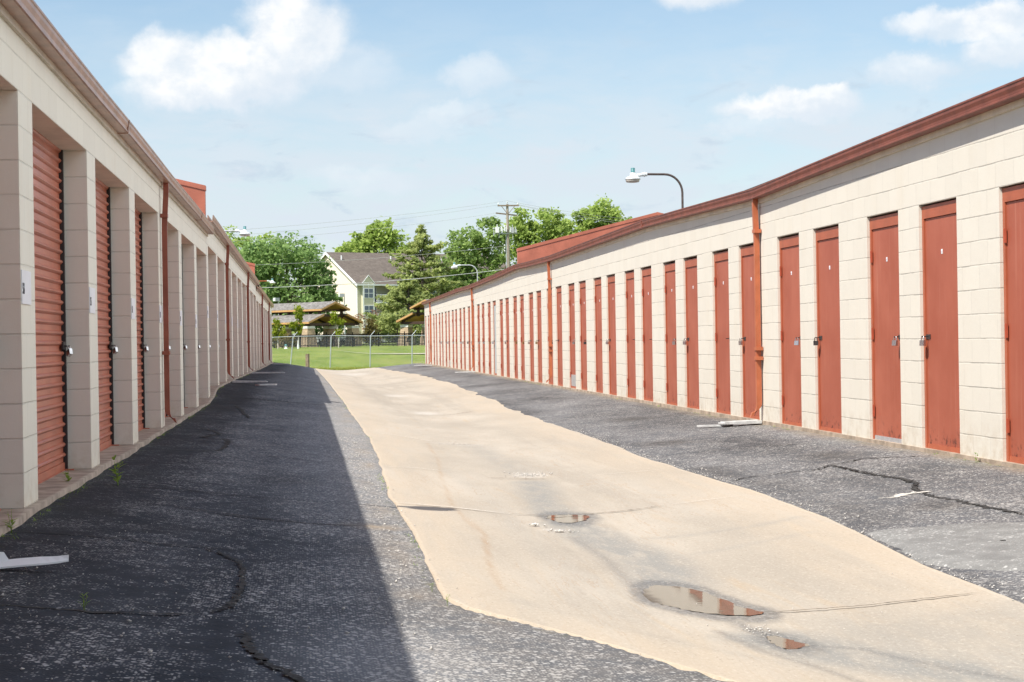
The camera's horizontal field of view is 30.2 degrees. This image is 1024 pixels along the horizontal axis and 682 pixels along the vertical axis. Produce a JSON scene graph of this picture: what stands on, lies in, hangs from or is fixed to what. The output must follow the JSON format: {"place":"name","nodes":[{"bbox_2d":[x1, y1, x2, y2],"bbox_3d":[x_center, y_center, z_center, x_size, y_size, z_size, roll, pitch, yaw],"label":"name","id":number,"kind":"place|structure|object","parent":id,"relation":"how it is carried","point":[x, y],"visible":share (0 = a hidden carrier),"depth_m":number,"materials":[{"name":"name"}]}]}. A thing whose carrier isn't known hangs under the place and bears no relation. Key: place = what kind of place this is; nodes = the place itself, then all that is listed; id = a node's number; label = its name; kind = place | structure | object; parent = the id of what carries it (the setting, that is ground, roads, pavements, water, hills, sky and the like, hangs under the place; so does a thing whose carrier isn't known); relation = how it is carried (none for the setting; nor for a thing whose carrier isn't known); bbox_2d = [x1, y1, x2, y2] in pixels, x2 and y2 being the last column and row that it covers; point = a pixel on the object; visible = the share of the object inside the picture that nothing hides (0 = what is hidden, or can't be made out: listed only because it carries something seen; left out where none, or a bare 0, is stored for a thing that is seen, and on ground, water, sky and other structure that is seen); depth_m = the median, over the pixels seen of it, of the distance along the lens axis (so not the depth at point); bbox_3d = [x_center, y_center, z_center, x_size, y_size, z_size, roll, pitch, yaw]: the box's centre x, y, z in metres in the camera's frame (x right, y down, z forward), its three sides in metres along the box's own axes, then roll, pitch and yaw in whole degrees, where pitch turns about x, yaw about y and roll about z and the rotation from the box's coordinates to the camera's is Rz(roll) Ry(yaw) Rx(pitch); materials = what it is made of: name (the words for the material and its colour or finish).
{"place":"outdoors","nodes":[
{"label":"outdoors","id":0,"kind":"place"},
{"bbox_2d":[313,366,381,369],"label":"rough grass","id":1,"kind":"structure","parent":0,"point":[343,368],"depth_m":100.17,"materials":[{"name":"plant"}]},
{"bbox_2d":[272,331,424,369],"bbox_3d":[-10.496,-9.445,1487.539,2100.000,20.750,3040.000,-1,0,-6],"label":"ground","id":2,"kind":"structure","parent":0,"point":[357,359],"depth_m":125.51,"materials":[{"name":"green plant"}]},
{"bbox_2d":[222,224,298,303],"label":"broadleaf tree","id":3,"kind":"object","parent":2,"relation":"on","point":[237,239],"visible":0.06,"depth_m":269.18,"materials":[{"name":"green plant"}]},
{"bbox_2d":[272,318,286,348],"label":"sapling","id":4,"kind":"object","parent":2,"relation":"on","point":[276,332],"visible":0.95,"depth_m":170.58,"materials":[{"name":"green plant"}]},
{"bbox_2d":[272,333,296,347],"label":"bush","id":5,"kind":"object","parent":2,"relation":"on","point":[288,341],"visible":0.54,"depth_m":175.21,"materials":[{"name":"green plant"}]},
{"bbox_2d":[233,230,347,314],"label":"broadleaf tree","id":6,"kind":"object","parent":2,"relation":"on","point":[299,257],"visible":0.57,"depth_m":227.23,"materials":[{"name":"green plant"}]},
{"bbox_2d":[286,305,304,348],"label":"sapling","id":7,"kind":"object","parent":2,"relation":"on","point":[295,324],"visible":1,"depth_m":168.80,"materials":[{"name":"green plant"}]},
{"bbox_2d":[305,354,309,366],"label":"wooden post","id":8,"kind":"object","parent":2,"relation":"on","point":[307,362],"visible":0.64,"depth_m":102.84,"materials":[{"name":"brown wood"}]},
{"bbox_2d":[272,312,350,335],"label":"bush","id":9,"kind":"object","parent":2,"relation":"on","point":[320,329],"visible":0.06,"depth_m":234.60,"materials":[{"name":"green plant"}]},
{"bbox_2d":[271,301,362,347],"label":"picnic pavilion","id":10,"kind":"structure","parent":2,"relation":"on","point":[310,321],"depth_m":192.89,"materials":[{"name":"brown wood"}]},
{"bbox_2d":[328,311,345,347],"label":"sapling","id":11,"kind":"object","parent":2,"relation":"on","point":[336,321],"visible":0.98,"depth_m":169.24,"materials":[{"name":"green plant"}]},
{"bbox_2d":[338,293,345,337],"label":"lot light","id":12,"kind":"object","parent":2,"relation":"on","point":[341,295],"visible":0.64,"depth_m":225.05,"materials":[{"name":"grey metal"}]},
{"bbox_2d":[272,330,424,367],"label":"chain link fence","id":13,"kind":"object","parent":2,"relation":"on","point":[411,354],"visible":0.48,"depth_m":105.63,"materials":[{"name":"metal"}]},
{"bbox_2d":[273,331,424,347],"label":"iron fence","id":14,"kind":"object","parent":2,"relation":"on","point":[353,344],"visible":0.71,"depth_m":177.48,"materials":[{"name":"metal"}]},
{"bbox_2d":[354,306,379,332],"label":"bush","id":15,"kind":"object","parent":2,"relation":"on","point":[376,313],"visible":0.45,"depth_m":213.54,"materials":[{"name":"plant"}]},
{"bbox_2d":[358,317,383,345],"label":"juniper bush","id":16,"kind":"object","parent":2,"relation":"on","point":[371,328],"visible":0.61,"depth_m":179.89,"materials":[{"name":"green plant"}]},
{"bbox_2d":[333,217,410,252],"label":"broadleaf tree","id":17,"kind":"object","parent":2,"relation":"on","point":[373,239],"visible":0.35,"depth_m":329.88,"materials":[{"name":"green plant"}]},
{"bbox_2d":[373,307,422,343],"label":"bush","id":18,"kind":"object","parent":2,"relation":"on","point":[388,320],"visible":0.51,"depth_m":198.59,"materials":[{"name":"green plant"}]},
{"bbox_2d":[301,252,505,343],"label":"apartment building","id":19,"kind":"structure","parent":2,"relation":"on","point":[360,298],"depth_m":257.99,"materials":[{"name":"white"}]},
{"bbox_2d":[377,274,430,342],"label":"broadleaf tree","id":20,"kind":"object","parent":2,"relation":"on","point":[407,288],"visible":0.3,"depth_m":204.45,"materials":[{"name":"green plant"}]},
{"bbox_2d":[396,299,428,345],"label":"picnic pavilion","id":21,"kind":"structure","parent":2,"relation":"on","point":[418,317],"depth_m":189.90,"materials":[{"name":"brown wood"}]},
{"bbox_2d":[363,224,466,323],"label":"pine tree","id":22,"kind":"object","parent":2,"relation":"on","point":[416,246],"visible":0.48,"depth_m":212.39,"materials":[{"name":"green plant"}]},
{"bbox_2d":[430,215,512,291],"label":"broadleaf tree","id":23,"kind":"object","parent":2,"relation":"on","point":[478,243],"visible":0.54,"depth_m":257.63,"materials":[{"name":"green plant"}]},
{"bbox_2d":[493,201,518,267],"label":"utility pole","id":24,"kind":"object","parent":2,"relation":"on","point":[512,229],"visible":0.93,"depth_m":200.98,"materials":[{"name":"grey wood"}]},
{"bbox_2d":[231,205,494,235],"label":"power line","id":25,"kind":"object","parent":24,"relation":"attached to","point":[361,223],"visible":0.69,"depth_m":180.15,"materials":[{"name":"metal"}]},
{"bbox_2d":[240,213,493,240],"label":"power line","id":26,"kind":"object","parent":24,"relation":"attached to","point":[368,229],"visible":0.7,"depth_m":179.83,"materials":[{"name":"metal"}]},
{"bbox_2d":[242,201,502,229],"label":"power line","id":27,"kind":"object","parent":24,"relation":"attached to","point":[366,218],"visible":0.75,"depth_m":180.96,"materials":[{"name":"metal"}]},
{"bbox_2d":[261,269,503,287],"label":"power line","id":28,"kind":"object","parent":24,"relation":"attached to","point":[373,282],"visible":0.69,"depth_m":188.82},
{"bbox_2d":[265,246,502,264],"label":"power line","id":29,"kind":"object","parent":24,"relation":"attached to","point":[384,257],"visible":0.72,"depth_m":197.69,"materials":[{"name":"metal"}]},
{"bbox_2d":[499,207,572,264],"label":"broadleaf tree","id":30,"kind":"object","parent":2,"relation":"on","point":[552,226],"visible":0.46,"depth_m":292.72,"materials":[{"name":"green plant"}]},
{"bbox_2d":[558,193,631,235],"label":"broadleaf tree","id":31,"kind":"object","parent":2,"relation":"on","point":[599,210],"visible":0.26,"depth_m":301.93,"materials":[{"name":"green plant"}]},
{"bbox_2d":[347,351,424,353],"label":"path","id":32,"kind":"structure","parent":0,"point":[393,353],"depth_m":128.91,"materials":[{"name":"grey concrete"}]},
{"bbox_2d":[0,362,1023,681],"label":"asphalt","id":33,"kind":"structure","parent":0,"point":[250,470],"depth_m":11.03,"materials":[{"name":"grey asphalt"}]},
{"bbox_2d":[2,508,17,532],"bbox_3d":[-2.776,1.001,10.515,0.116,0.150,0.091,-1,0,-6],"label":"weed","id":34,"kind":"object","parent":33,"relation":"on","point":[9,525],"visible":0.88,"depth_m":10.52,"materials":[{"name":"green plant"}]},
{"bbox_2d":[0,552,68,568],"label":"metal scrap","id":35,"kind":"object","parent":33,"relation":"on","point":[5,562],"visible":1,"depth_m":8.92,"materials":[{"name":"white metal"}]},
{"bbox_2d":[78,593,88,609],"bbox_3d":[-1.760,1.082,7.829,0.066,0.086,0.078,-1,0,-40],"label":"weed","id":36,"kind":"object","parent":33,"relation":"on","point":[84,601],"visible":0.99,"depth_m":7.83,"materials":[{"name":"green plant"}]},
{"bbox_2d":[108,455,124,483],"bbox_3d":[-2.949,0.974,14.219,0.146,0.236,0.196,-1,0,-29],"label":"weed","id":37,"kind":"object","parent":33,"relation":"on","point":[117,479],"visible":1,"depth_m":14.20,"materials":[{"name":"green plant"}]},
{"bbox_2d":[0,0,273,536],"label":"storage building","id":38,"kind":"structure","parent":33,"relation":"on","point":[136,304],"depth_m":15.25,"materials":[{"name":"beige brick"}]},
{"bbox_2d":[32,128,73,483],"bbox_3d":[-3.417,-0.250,13.696,0.130,2.588,3.040,-1,0,-6],"label":"roll up door","id":39,"kind":"structure","parent":38,"relation":"in","point":[48,167],"depth_m":14.46,"materials":[{"name":"metal"}]},
{"bbox_2d":[61,472,71,480],"bbox_3d":[-3.273,1.004,13.854,0.090,0.142,0.145,-1,0,-30],"label":"weed","id":40,"kind":"object","parent":38,"relation":"on","point":[67,477],"visible":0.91,"depth_m":13.85,"materials":[{"name":"green plant"}]},
{"bbox_2d":[95,177,118,451],"bbox_3d":[-3.811,-0.246,17.332,0.130,2.588,3.040,-1,0,-6],"label":"roll up door","id":41,"kind":"structure","parent":38,"relation":"in","point":[106,351],"depth_m":18.38,"materials":[{"name":"metal"}]},
{"bbox_2d":[135,209,149,431],"bbox_3d":[-4.205,-0.242,20.968,0.130,2.588,3.040,-1,0,-6],"label":"roll up door","id":42,"kind":"structure","parent":38,"relation":"in","point":[138,215],"depth_m":22.28,"materials":[{"name":"metal"}]},
{"bbox_2d":[181,244,187,407],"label":"roll up door","id":43,"kind":"structure","parent":38,"relation":"in","point":[184,348],"depth_m":29.71,"materials":[{"name":"metal"}]},
{"bbox_2d":[224,226,249,235],"bbox_3d":[-9.122,-2.956,61.377,1.336,1.515,0.339,-1,0,-6],"label":"roof lamp","id":44,"kind":"object","parent":38,"relation":"attached to","point":[243,232],"visible":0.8,"depth_m":61.36,"materials":[{"name":"grey metal"}]},
{"bbox_2d":[232,381,267,382],"bbox_3d":[-5.636,0.868,40.830,0.750,0.042,0.356,-1,0,-6],"label":"splash block","id":45,"kind":"object","parent":33,"relation":"on","point":[247,381],"depth_m":40.66,"materials":[{"name":"grey concrete"}]},
{"bbox_2d":[252,372,284,373],"bbox_3d":[-7.099,0.918,55.256,0.950,0.042,0.396,-1,0,-6],"label":"splash block","id":46,"kind":"object","parent":33,"relation":"on","point":[267,372],"depth_m":55.07,"materials":[{"name":"grey concrete"}]},
{"bbox_2d":[1,374,990,563],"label":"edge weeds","id":47,"kind":"object","parent":33,"relation":"on","point":[369,437],"visible":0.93,"depth_m":16.49,"materials":[{"name":"green plant"}]},
{"bbox_2d":[315,367,1023,681],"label":"concrete drain","id":48,"kind":"object","parent":33,"relation":"in","point":[788,559],"visible":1,"depth_m":11.14,"materials":[{"name":"beige concrete"}]},
{"bbox_2d":[547,515,588,522],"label":"puddle","id":49,"kind":"object","parent":48,"relation":"on","point":[567,518],"visible":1,"depth_m":14.12,"materials":[{"name":"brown liquid"}]},
{"bbox_2d":[643,585,762,615],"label":"puddle","id":50,"kind":"object","parent":48,"relation":"on","point":[684,598],"visible":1,"depth_m":9.61,"materials":[{"name":"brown liquid"}]},
{"bbox_2d":[767,636,808,648],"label":"puddle","id":51,"kind":"object","parent":48,"relation":"on","point":[782,642],"visible":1,"depth_m":8.27,"materials":[{"name":"brown liquid"}]},
{"bbox_2d":[697,424,732,426],"bbox_3d":[2.532,1.056,23.670,0.455,0.020,0.102,-1,0,4],"label":"broken piece","id":52,"kind":"object","parent":33,"relation":"on","point":[714,425],"visible":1,"depth_m":23.62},
{"bbox_2d":[421,77,1023,468],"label":"storage building","id":53,"kind":"structure","parent":33,"relation":"on","point":[871,290],"depth_m":20.95,"materials":[{"name":"beige concrete"}]},
{"bbox_2d":[426,332,426,362],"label":"door","id":54,"kind":"structure","parent":53,"relation":"in","point":[426,332],"depth_m":90.01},
{"bbox_2d":[428,317,429,363],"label":"door","id":55,"kind":"structure","parent":53,"relation":"in","point":[428,317],"depth_m":87.98,"materials":[{"name":"red metal"}]},
{"bbox_2d":[433,316,434,364],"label":"door","id":56,"kind":"structure","parent":53,"relation":"in","point":[433,316],"depth_m":84.36,"materials":[{"name":"red metal"}]},
{"bbox_2d":[436,315,437,364],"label":"door","id":57,"kind":"structure","parent":53,"relation":"in","point":[436,315],"depth_m":82.84,"materials":[{"name":"red metal"}]},
{"bbox_2d":[439,314,440,365],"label":"door","id":58,"kind":"structure","parent":53,"relation":"in","point":[439,314],"depth_m":80.69,"materials":[{"name":"metal"}]},
{"bbox_2d":[441,313,443,365],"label":"door","id":59,"kind":"structure","parent":53,"relation":"in","point":[442,313],"depth_m":79.17,"materials":[{"name":"metal"}]},
{"bbox_2d":[445,312,446,366],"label":"door","id":60,"kind":"structure","parent":53,"relation":"in","point":[446,312],"depth_m":77.08,"materials":[{"name":"metal"}]},
{"bbox_2d":[447,312,449,366],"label":"door","id":61,"kind":"structure","parent":53,"relation":"in","point":[448,342],"depth_m":75.50,"materials":[{"name":"metal"}]},
{"bbox_2d":[452,311,453,367],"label":"door","id":62,"kind":"structure","parent":53,"relation":"in","point":[452,311],"depth_m":73.47,"materials":[{"name":"metal"}]},
{"bbox_2d":[455,310,457,367],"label":"door","id":63,"kind":"structure","parent":53,"relation":"in","point":[456,310],"depth_m":71.84,"materials":[{"name":"metal"}]},
{"bbox_2d":[460,309,461,368],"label":"door","id":64,"kind":"structure","parent":53,"relation":"in","point":[460,309],"depth_m":69.76,"materials":[{"name":"metal"}]},
{"bbox_2d":[462,308,465,369],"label":"door","id":65,"kind":"structure","parent":53,"relation":"in","point":[464,342],"depth_m":68.20,"materials":[{"name":"metal"}]},
{"bbox_2d":[451,262,477,280],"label":"roof lamp","id":66,"kind":"object","parent":53,"relation":"attached to","point":[454,266],"visible":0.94,"depth_m":92.23,"materials":[{"name":"grey metal"}]},
{"bbox_2d":[467,307,470,370],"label":"door","id":67,"kind":"structure","parent":53,"relation":"in","point":[469,342],"depth_m":66.18,"materials":[{"name":"metal"}]},
{"bbox_2d":[471,306,474,370],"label":"door","id":68,"kind":"structure","parent":53,"relation":"in","point":[473,306],"depth_m":64.35,"materials":[{"name":"metal"}]},
{"bbox_2d":[477,305,480,371],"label":"door","id":69,"kind":"structure","parent":53,"relation":"in","point":[478,315],"depth_m":62.48,"materials":[{"name":"metal"}]},
{"bbox_2d":[482,304,484,372],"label":"door","id":70,"kind":"structure","parent":53,"relation":"in","point":[483,321],"depth_m":60.86,"materials":[{"name":"metal"}]},
{"bbox_2d":[488,302,491,373],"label":"door","id":71,"kind":"structure","parent":53,"relation":"in","point":[489,307],"depth_m":58.83,"materials":[{"name":"metal"}]},
{"bbox_2d":[492,301,496,374],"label":"door","id":72,"kind":"structure","parent":53,"relation":"in","point":[494,302],"depth_m":57.23,"materials":[{"name":"metal"}]},
{"bbox_2d":[500,299,503,375],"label":"door","id":73,"kind":"structure","parent":53,"relation":"in","point":[501,301],"depth_m":55.19,"materials":[{"name":"metal"}]},
{"bbox_2d":[505,298,509,376],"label":"door","id":74,"kind":"structure","parent":53,"relation":"in","point":[507,300],"depth_m":53.55,"materials":[{"name":"metal"}]},
{"bbox_2d":[514,296,517,378],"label":"door","id":75,"kind":"structure","parent":53,"relation":"in","point":[515,298],"depth_m":51.51,"materials":[{"name":"metal"}]},
{"bbox_2d":[520,295,524,379],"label":"door","id":76,"kind":"structure","parent":53,"relation":"in","point":[522,296],"depth_m":49.89,"materials":[{"name":"metal"}]},
{"bbox_2d":[528,293,533,380],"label":"door","id":77,"kind":"structure","parent":53,"relation":"in","point":[531,340],"depth_m":47.88,"materials":[{"name":"metal"}]},
{"bbox_2d":[535,291,541,382],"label":"door","id":78,"kind":"structure","parent":53,"relation":"in","point":[539,340],"depth_m":46.26,"materials":[{"name":"metal"}]},
{"bbox_2d":[547,289,552,384],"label":"door","id":79,"kind":"structure","parent":53,"relation":"in","point":[551,380],"depth_m":43.97,"materials":[{"name":"metal"}]},
{"bbox_2d":[556,287,562,385],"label":"door","id":80,"kind":"structure","parent":53,"relation":"in","point":[559,295],"depth_m":42.58,"materials":[{"name":"metal"}]},
{"bbox_2d":[569,284,575,387],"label":"door","id":81,"kind":"structure","parent":53,"relation":"in","point":[571,287],"depth_m":40.55,"materials":[{"name":"metal"}]},
{"bbox_2d":[580,281,586,389],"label":"door","id":82,"kind":"structure","parent":53,"relation":"in","point":[583,339],"depth_m":38.93,"materials":[{"name":"metal"}]},
{"bbox_2d":[595,278,602,392],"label":"door","id":83,"kind":"structure","parent":53,"relation":"in","point":[598,299],"depth_m":36.91,"materials":[{"name":"metal"}]},
{"bbox_2d":[606,275,616,394],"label":"door","id":84,"kind":"structure","parent":53,"relation":"in","point":[611,279],"depth_m":35.29,"materials":[{"name":"metal"}]},
{"bbox_2d":[626,271,635,398],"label":"door","id":85,"kind":"structure","parent":53,"relation":"in","point":[630,299],"depth_m":33.25,"materials":[{"name":"metal"}]},
{"bbox_2d":[642,268,652,400],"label":"door","id":86,"kind":"structure","parent":53,"relation":"in","point":[646,273],"depth_m":31.63,"materials":[{"name":"metal"}]},
{"bbox_2d":[625,168,683,208],"bbox_3d":[3.197,-3.236,42.596,1.336,1.315,0.339,-1,0,-6],"label":"roof lamp","id":87,"kind":"object","parent":53,"relation":"attached to","point":[633,177],"visible":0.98,"depth_m":42.54,"materials":[{"name":"grey metal"}]},
{"bbox_2d":[665,263,676,404],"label":"door","id":88,"kind":"structure","parent":53,"relation":"in","point":[670,282],"depth_m":29.60,"materials":[{"name":"metal"}]},
{"bbox_2d":[683,258,698,408],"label":"door","id":89,"kind":"structure","parent":53,"relation":"in","point":[691,290],"depth_m":27.97,"materials":[{"name":"metal"}]},
{"bbox_2d":[714,251,730,414],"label":"door","id":90,"kind":"structure","parent":53,"relation":"in","point":[721,273],"depth_m":25.94,"materials":[{"name":"metal"}]},
{"bbox_2d":[738,245,759,419],"bbox_3d":[3.072,-0.103,24.215,0.180,2.226,1.012,-1,0,-6],"label":"door","id":91,"kind":"structure","parent":53,"relation":"in","point":[747,341],"depth_m":24.41,"materials":[{"name":"metal"}]},
{"bbox_2d":[779,235,801,426],"bbox_3d":[3.288,-0.107,22.195,0.187,2.226,1.012,-1,0,-6],"label":"door","id":92,"kind":"structure","parent":53,"relation":"in","point":[789,246],"depth_m":22.28,"materials":[{"name":"metal"}]},
{"bbox_2d":[813,226,841,432],"bbox_3d":[3.464,-0.111,20.579,0.185,2.226,1.012,-1,0,-6],"label":"door","id":93,"kind":"structure","parent":53,"relation":"in","point":[827,240],"depth_m":20.66,"materials":[{"name":"metal"}]},
{"bbox_2d":[870,213,901,443],"bbox_3d":[3.683,-0.116,18.559,0.184,2.226,1.012,-1,0,-6],"label":"door","id":94,"kind":"structure","parent":53,"relation":"in","point":[884,241],"depth_m":18.63,"materials":[{"name":"metal"}]},
{"bbox_2d":[919,200,959,452],"bbox_3d":[3.859,-0.120,16.943,0.182,2.226,1.012,-1,0,-6],"label":"door","id":95,"kind":"structure","parent":53,"relation":"in","point":[939,221],"depth_m":17.00,"materials":[{"name":"metal"}]},
{"bbox_2d":[1002,184,1023,463],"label":"door","id":96,"kind":"structure","parent":53,"relation":"in","point":[1012,197],"depth_m":15.24,"materials":[{"name":"metal"}]},
{"bbox_2d":[718,419,761,423],"bbox_3d":[2.837,1.007,23.592,0.500,0.042,0.276,-1,0,-6],"label":"splash block","id":97,"kind":"object","parent":33,"relation":"on","point":[756,421],"depth_m":23.48,"materials":[{"name":"grey concrete"}]},
{"bbox_2d":[868,522,1023,570],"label":"asphalt patch","id":98,"kind":"object","parent":33,"relation":"on","point":[979,546],"visible":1,"depth_m":10.94,"materials":[{"name":"grey asphalt"}]},
{"bbox_2d":[34,0,1023,314],"label":"sky","id":99,"kind":"structure","parent":0,"point":[288,113],"materials":[{"name":"blue"}]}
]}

